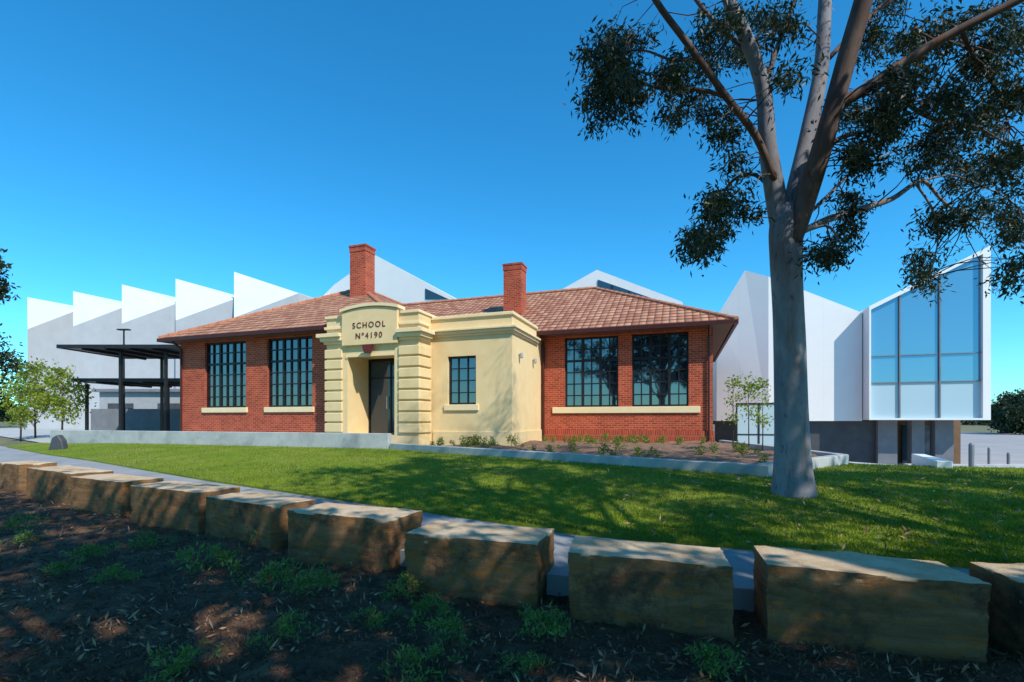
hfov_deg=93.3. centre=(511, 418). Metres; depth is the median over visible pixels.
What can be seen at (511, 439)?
garden shrub
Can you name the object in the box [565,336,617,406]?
window
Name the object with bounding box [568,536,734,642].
sandstone block
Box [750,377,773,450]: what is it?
sapling
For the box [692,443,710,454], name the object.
garden shrub
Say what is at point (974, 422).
tree belt
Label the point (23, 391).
young tree
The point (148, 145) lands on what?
sky
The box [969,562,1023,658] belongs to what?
sandstone block
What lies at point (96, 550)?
groundcover plant
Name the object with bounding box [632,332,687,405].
window
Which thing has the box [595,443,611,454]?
garden shrub
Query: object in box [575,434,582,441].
garden shrub
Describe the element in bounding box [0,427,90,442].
forecourt paving
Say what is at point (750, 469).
retaining wall
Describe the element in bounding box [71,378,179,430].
steel canopy
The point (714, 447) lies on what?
garden shrub
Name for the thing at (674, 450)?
garden bed
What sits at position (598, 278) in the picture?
school hall gable
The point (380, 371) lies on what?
door
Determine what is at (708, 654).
groundcover plant
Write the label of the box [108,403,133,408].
door
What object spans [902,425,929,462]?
glazed door
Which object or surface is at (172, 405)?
door
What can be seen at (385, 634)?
bark chips
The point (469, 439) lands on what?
garden shrub
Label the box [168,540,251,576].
groundcover plant
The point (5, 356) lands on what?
dark tree
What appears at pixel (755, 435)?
glazed screen
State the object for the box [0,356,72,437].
young tree
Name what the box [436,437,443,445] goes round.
garden shrub
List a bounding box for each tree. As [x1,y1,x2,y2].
[0,248,20,304]
[0,323,26,422]
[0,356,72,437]
[0,380,44,441]
[20,362,96,429]
[562,0,1023,498]
[982,391,1021,433]
[988,388,1023,434]
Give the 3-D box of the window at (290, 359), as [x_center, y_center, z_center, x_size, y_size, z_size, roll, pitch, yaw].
[-9.169,-1.830,19.999,2.575,3.100,0.250,0,0,19]
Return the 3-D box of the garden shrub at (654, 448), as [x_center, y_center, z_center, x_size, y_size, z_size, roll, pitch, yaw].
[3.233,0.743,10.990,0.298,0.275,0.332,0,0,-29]
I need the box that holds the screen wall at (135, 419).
[91,409,179,430]
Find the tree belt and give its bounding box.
[0,403,997,425]
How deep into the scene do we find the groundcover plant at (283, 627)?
3.22 m
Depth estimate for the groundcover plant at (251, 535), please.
5.62 m
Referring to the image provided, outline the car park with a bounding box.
[715,432,1023,464]
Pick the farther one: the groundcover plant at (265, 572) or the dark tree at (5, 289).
the dark tree at (5, 289)
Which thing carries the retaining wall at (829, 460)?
on the ground at (6, 441)
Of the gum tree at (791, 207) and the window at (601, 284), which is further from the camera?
the window at (601, 284)
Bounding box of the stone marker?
[49,435,67,449]
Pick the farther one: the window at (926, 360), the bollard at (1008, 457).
the window at (926, 360)
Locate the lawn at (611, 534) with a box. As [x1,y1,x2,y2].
[8,442,1023,568]
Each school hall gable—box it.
[323,255,455,302]
[563,270,682,304]
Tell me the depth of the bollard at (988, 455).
25.97 m
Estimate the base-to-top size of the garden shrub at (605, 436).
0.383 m
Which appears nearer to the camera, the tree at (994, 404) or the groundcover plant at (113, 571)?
the groundcover plant at (113, 571)
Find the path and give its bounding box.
[0,446,968,611]
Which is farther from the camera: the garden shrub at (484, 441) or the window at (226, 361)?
the window at (226, 361)
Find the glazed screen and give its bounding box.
[736,403,773,445]
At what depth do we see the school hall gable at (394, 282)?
42.79 m
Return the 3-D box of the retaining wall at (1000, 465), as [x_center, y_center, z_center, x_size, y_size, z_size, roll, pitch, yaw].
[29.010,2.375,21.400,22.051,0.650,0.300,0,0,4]
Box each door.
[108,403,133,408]
[157,403,179,408]
[368,358,393,433]
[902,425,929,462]
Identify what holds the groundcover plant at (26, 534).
on the mulch bed at (325, 663)
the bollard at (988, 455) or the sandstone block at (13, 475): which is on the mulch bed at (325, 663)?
the sandstone block at (13, 475)
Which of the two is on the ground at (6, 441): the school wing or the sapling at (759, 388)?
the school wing
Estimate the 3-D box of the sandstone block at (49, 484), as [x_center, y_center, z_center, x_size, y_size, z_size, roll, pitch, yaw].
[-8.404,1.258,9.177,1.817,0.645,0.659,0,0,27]
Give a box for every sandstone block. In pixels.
[0,460,56,490]
[26,465,113,503]
[69,473,163,515]
[130,481,239,534]
[205,491,315,549]
[287,502,422,571]
[404,520,554,607]
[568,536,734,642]
[753,545,991,663]
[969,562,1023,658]
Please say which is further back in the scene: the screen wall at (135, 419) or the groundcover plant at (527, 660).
the screen wall at (135, 419)
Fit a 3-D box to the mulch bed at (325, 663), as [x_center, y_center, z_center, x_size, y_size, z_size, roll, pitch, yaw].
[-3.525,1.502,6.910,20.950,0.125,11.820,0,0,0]
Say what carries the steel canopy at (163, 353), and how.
on the forecourt paving
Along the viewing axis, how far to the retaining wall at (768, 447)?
14.25 m
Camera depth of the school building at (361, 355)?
19.38 m
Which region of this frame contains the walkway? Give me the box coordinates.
[849,461,916,465]
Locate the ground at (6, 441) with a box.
[0,422,1014,446]
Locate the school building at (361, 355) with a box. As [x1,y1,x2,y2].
[157,243,738,445]
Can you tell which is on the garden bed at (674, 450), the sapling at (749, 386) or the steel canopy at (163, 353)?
the sapling at (749, 386)
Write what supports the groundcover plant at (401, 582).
on the mulch bed at (325, 663)
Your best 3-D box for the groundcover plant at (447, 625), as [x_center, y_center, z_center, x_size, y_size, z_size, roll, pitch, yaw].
[-0.489,1.404,3.247,0.545,0.203,0.320,0,0,9]
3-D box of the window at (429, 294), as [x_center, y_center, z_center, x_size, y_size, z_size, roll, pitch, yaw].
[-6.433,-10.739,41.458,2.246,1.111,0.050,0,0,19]
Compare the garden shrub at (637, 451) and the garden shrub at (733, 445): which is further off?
the garden shrub at (733, 445)
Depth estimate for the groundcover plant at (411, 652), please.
2.83 m
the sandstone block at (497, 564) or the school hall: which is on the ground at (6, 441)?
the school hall
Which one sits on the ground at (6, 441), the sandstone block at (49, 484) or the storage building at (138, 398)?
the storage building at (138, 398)
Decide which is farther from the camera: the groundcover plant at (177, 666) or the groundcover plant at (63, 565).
the groundcover plant at (63, 565)
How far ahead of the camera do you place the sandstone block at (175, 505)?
6.72 m
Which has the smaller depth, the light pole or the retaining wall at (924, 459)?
the retaining wall at (924, 459)
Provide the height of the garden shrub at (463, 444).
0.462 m
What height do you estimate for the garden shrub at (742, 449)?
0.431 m
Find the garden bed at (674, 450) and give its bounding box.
[445,440,821,463]
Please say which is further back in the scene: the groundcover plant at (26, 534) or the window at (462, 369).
the window at (462, 369)
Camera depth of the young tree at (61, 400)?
25.83 m
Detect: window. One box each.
[202,341,247,412]
[264,336,313,411]
[425,288,446,298]
[444,356,478,410]
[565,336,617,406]
[598,280,649,297]
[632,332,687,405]
[871,255,980,417]
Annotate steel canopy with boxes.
[56,344,179,430]
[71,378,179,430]
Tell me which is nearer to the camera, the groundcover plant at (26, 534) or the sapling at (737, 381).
the groundcover plant at (26, 534)
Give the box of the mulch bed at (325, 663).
[0,488,1023,681]
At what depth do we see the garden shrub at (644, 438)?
17.31 m
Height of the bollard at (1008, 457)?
1.000 m
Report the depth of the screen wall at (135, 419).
31.00 m
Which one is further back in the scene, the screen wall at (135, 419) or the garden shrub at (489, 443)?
the screen wall at (135, 419)
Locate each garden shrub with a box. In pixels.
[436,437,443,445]
[459,435,467,446]
[464,436,472,443]
[472,436,480,444]
[480,436,487,444]
[484,440,494,447]
[506,435,518,445]
[571,442,580,451]
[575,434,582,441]
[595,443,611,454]
[598,433,608,441]
[610,436,627,450]
[633,445,644,455]
[641,435,651,442]
[649,446,662,457]
[655,434,667,443]
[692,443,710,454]
[709,440,718,454]
[731,440,746,451]
[731,441,754,455]
[752,448,761,455]
[758,454,768,462]
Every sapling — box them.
[721,374,747,441]
[733,372,766,449]
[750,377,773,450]
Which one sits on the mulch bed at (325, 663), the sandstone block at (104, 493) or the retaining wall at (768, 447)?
the sandstone block at (104, 493)
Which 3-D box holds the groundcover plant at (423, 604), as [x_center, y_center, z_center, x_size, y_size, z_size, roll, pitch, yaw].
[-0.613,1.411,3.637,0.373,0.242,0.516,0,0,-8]
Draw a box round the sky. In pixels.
[0,0,1023,405]
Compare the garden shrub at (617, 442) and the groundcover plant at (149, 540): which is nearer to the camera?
the groundcover plant at (149, 540)
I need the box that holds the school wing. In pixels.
[713,246,990,463]
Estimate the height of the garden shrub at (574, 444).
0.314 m
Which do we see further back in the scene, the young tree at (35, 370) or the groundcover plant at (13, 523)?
the young tree at (35, 370)
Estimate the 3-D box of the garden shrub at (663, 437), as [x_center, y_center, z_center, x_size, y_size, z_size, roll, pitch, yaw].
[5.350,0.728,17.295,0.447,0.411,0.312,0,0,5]
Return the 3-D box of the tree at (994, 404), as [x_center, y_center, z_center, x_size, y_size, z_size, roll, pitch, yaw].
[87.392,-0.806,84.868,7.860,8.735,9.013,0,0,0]
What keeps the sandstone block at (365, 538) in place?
on the mulch bed at (325, 663)
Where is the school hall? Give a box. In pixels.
[27,272,312,428]
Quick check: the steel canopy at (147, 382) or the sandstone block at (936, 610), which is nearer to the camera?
the sandstone block at (936, 610)
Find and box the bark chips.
[0,488,1023,681]
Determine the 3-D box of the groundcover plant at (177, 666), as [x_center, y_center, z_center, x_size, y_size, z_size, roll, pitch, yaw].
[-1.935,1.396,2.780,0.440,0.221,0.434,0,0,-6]
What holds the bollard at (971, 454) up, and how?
on the car park
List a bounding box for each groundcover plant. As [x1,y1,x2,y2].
[0,512,48,533]
[0,529,51,549]
[38,558,85,577]
[59,541,121,564]
[87,562,143,583]
[128,526,181,549]
[138,638,227,681]
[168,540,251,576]
[232,557,328,591]
[243,526,256,542]
[243,610,318,650]
[272,564,346,595]
[346,598,403,630]
[376,639,466,681]
[377,571,424,602]
[403,591,453,625]
[408,611,473,647]
[494,650,553,679]
[516,601,576,650]
[683,640,755,681]
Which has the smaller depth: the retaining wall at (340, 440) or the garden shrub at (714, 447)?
the garden shrub at (714, 447)
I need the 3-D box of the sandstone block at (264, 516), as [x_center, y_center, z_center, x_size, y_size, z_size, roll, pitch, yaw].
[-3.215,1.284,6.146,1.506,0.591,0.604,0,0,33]
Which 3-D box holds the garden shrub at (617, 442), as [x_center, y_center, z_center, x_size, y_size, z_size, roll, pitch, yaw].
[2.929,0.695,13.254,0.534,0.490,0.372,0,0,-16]
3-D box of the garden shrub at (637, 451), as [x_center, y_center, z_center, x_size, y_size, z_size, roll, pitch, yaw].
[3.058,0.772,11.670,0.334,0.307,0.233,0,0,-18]
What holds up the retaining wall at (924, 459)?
on the ground at (6, 441)
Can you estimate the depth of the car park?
42.88 m
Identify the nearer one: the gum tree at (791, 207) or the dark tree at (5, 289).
the gum tree at (791, 207)
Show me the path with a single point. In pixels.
(741, 562)
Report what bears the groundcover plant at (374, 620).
on the mulch bed at (325, 663)
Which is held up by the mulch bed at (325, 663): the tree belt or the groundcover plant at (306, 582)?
the groundcover plant at (306, 582)
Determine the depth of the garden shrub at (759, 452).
11.57 m
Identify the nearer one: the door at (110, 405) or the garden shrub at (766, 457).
the garden shrub at (766, 457)
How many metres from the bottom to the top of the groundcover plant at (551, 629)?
0.248 m
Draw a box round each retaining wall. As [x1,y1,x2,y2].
[50,430,390,448]
[390,443,770,476]
[719,440,847,455]
[758,454,848,475]
[903,464,1023,467]
[912,454,952,468]
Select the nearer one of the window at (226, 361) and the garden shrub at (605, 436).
the garden shrub at (605, 436)
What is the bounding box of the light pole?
[117,329,130,430]
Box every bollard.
[968,443,973,466]
[987,447,989,463]
[1007,452,1009,463]
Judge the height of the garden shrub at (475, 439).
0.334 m
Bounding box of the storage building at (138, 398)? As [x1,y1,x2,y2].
[91,389,179,408]
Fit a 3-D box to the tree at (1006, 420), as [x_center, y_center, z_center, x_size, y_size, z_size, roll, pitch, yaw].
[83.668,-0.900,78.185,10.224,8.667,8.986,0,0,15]
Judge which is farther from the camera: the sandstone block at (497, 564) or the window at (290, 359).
the window at (290, 359)
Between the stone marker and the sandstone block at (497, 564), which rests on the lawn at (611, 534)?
the stone marker
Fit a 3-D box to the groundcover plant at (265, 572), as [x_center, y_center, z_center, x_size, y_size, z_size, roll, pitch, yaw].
[-2.035,1.372,4.331,0.788,0.294,0.462,0,0,-44]
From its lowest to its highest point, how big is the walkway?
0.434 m

